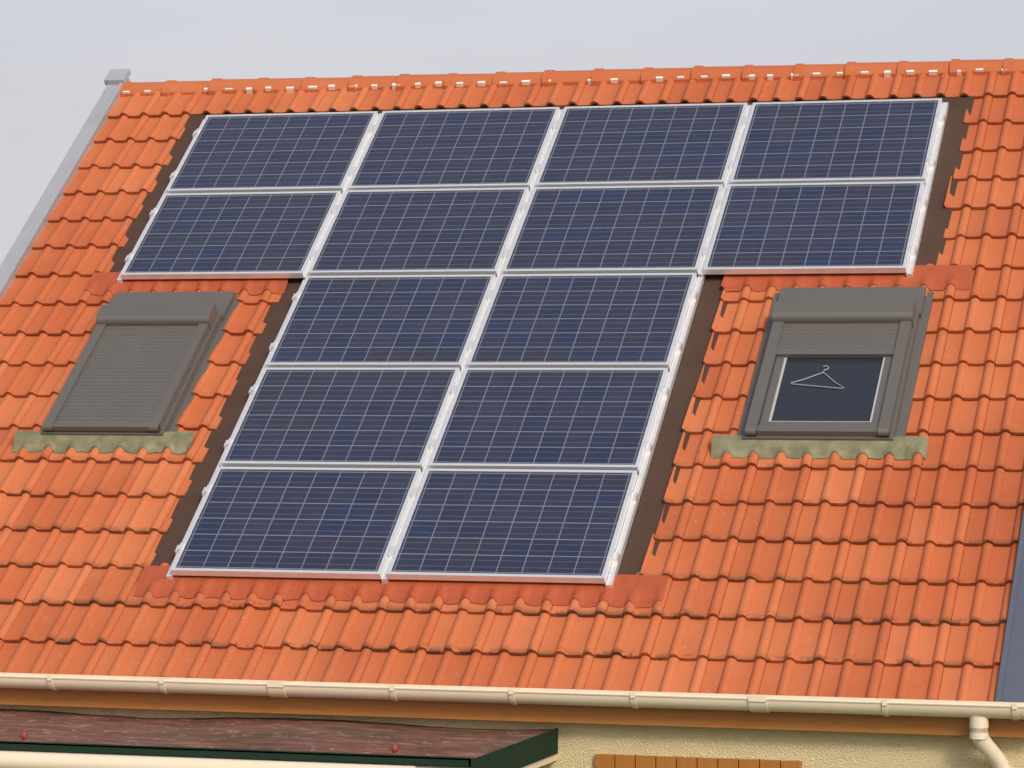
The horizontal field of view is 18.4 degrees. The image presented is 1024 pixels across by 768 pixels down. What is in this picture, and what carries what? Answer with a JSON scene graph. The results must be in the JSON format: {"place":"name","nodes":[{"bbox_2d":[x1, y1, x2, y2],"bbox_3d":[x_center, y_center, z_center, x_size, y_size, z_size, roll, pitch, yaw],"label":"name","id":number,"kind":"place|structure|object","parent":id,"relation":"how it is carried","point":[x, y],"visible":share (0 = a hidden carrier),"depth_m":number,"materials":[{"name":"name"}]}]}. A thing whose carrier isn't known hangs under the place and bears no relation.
{"place":"outdoors","nodes":[
{"label":"outdoors","id":0,"kind":"place"},
{"bbox_2d":[0,70,1023,701],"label":"roof tiles","id":1,"kind":"object","parent":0,"point":[886,576],"visible":0.95,"depth_m":18.98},
{"bbox_2d":[40,291,239,435],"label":"roof window","id":2,"kind":"structure","parent":1,"relation":"in","point":[141,365],"depth_m":20.98,"materials":[{"name":"grey metal"}]},
{"bbox_2d":[737,287,933,440],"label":"roof window","id":3,"kind":"structure","parent":1,"relation":"in","point":[838,363],"depth_m":19.71,"materials":[{"name":"grey metal"}]},
{"bbox_2d":[0,0,1023,264],"label":"sky","id":4,"kind":"structure","parent":0,"point":[57,56],"materials":[{"name":"grey"}]},
{"label":"ground","id":5,"kind":"structure","parent":0,"visible":0},
{"bbox_2d":[0,750,556,767],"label":"pergola frame","id":6,"kind":"object","parent":5,"relation":"on","point":[20,759],"visible":0.64,"depth_m":16.59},
{"bbox_2d":[21,731,397,754],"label":"pergola finials","id":7,"kind":"object","parent":6,"relation":"on","point":[394,748],"visible":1,"depth_m":16.42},
{"bbox_2d":[0,709,552,766],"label":"pergola reed mat","id":8,"kind":"object","parent":6,"relation":"on","point":[311,735],"visible":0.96,"depth_m":17.57,"materials":[{"name":"brown wicker"}]},
{"bbox_2d":[0,728,557,767],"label":"pergola net","id":9,"kind":"object","parent":6,"relation":"attached to","point":[529,751],"visible":1,"depth_m":16.63,"materials":[{"name":"fabric"}]},
{"bbox_2d":[0,704,1023,767],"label":"house walls","id":10,"kind":"structure","parent":5,"relation":"on","point":[580,745],"depth_m":17.57,"materials":[{"name":"beige paint"}]},
{"bbox_2d":[0,688,1023,737],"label":"fascia board","id":11,"kind":"object","parent":10,"relation":"attached to","point":[594,714],"visible":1,"depth_m":17.79,"materials":[{"name":"brown wood"}]},
{"bbox_2d":[0,672,1023,767],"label":"gutter downpipe","id":12,"kind":"object","parent":10,"relation":"attached to","point":[978,714],"visible":1,"depth_m":17.60,"materials":[{"name":"beige plastic"}]},
{"bbox_2d":[595,754,801,767],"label":"wooden shutters","id":13,"kind":"object","parent":10,"relation":"attached to","point":[620,761],"visible":1,"depth_m":17.61,"materials":[{"name":"brown wood"}]},
{"bbox_3d":[-0.110,-0.195,20.719,7.628,4.173,5.316,0,0,16],"label":"roof","id":14,"kind":"object","parent":10,"relation":"on","visible":0},
{"bbox_2d":[0,69,130,300],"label":"roof edge trim","id":15,"kind":"structure","parent":14,"relation":"on","point":[36,223],"depth_m":23.19,"materials":[{"name":"grey metal"}]},
{"bbox_2d":[11,431,194,453],"bbox_3d":[-2.658,0.378,20.468,1.250,0.143,0.098,0,0,16],"label":"apron","id":16,"kind":"object","parent":14,"relation":"on","point":[175,442],"visible":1,"depth_m":20.45,"materials":[{"name":"metal"}]},
{"bbox_2d":[83,272,288,295],"bbox_3d":[-2.249,-0.695,21.834,1.480,0.173,0.189,0,0,16],"label":"flashing","id":17,"kind":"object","parent":14,"relation":"on","point":[100,283],"depth_m":21.83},
{"bbox_2d":[133,566,668,607],"bbox_3d":[-0.695,1.208,18.813,3.300,0.184,0.207,0,0,16],"label":"roof flashing","id":18,"kind":"object","parent":14,"relation":"on","point":[642,591],"visible":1,"depth_m":18.76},
{"bbox_2d":[110,95,973,574],"bbox_3d":[-0.159,-0.413,20.927,5.880,3.274,4.174,0,0,16],"label":"flashing","id":19,"kind":"object","parent":14,"relation":"on","point":[652,505],"visible":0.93,"depth_m":20.57,"materials":[{"name":"metal"}]},
{"bbox_2d":[117,102,948,587],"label":"panel rails","id":20,"kind":"object","parent":19,"relation":"on","point":[665,390],"visible":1,"depth_m":20.57,"materials":[{"name":"silver metal"}]},
{"bbox_2d":[121,98,942,583],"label":"solar panels","id":21,"kind":"object","parent":20,"relation":"on","point":[535,462],"visible":1,"depth_m":20.96,"materials":[{"name":"blue glass"}]},
{"bbox_2d":[122,68,1002,93],"bbox_3d":[0.513,-2.226,23.158,7.243,0.105,0.110,0,0,16],"label":"ridge mortar","id":22,"kind":"object","parent":14,"relation":"on","point":[612,80],"visible":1,"depth_m":23.18,"materials":[{"name":"white concrete"}]},
{"bbox_2d":[118,58,1023,96],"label":"ridge tiles","id":23,"kind":"object","parent":14,"relation":"on","point":[597,76],"visible":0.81,"depth_m":23.13,"materials":[{"name":"ceramic"}]},
{"bbox_2d":[710,435,928,459],"bbox_3d":[1.862,0.386,19.172,1.325,0.141,0.098,0,0,16],"label":"apron","id":24,"kind":"object","parent":14,"relation":"on","point":[902,447],"visible":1,"depth_m":19.16,"materials":[{"name":"metal"}]},
{"bbox_2d":[721,265,972,291],"bbox_3d":[2.178,-0.688,20.565,1.630,0.171,0.190,0,0,16],"label":"roof flashing","id":25,"kind":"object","parent":14,"relation":"on","point":[936,277],"depth_m":20.52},
{"bbox_2d":[995,512,1023,702],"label":"zinc verge","id":26,"kind":"structure","parent":14,"relation":"on","point":[1010,686],"depth_m":17.45,"materials":[{"name":"grey metal"}]}
]}

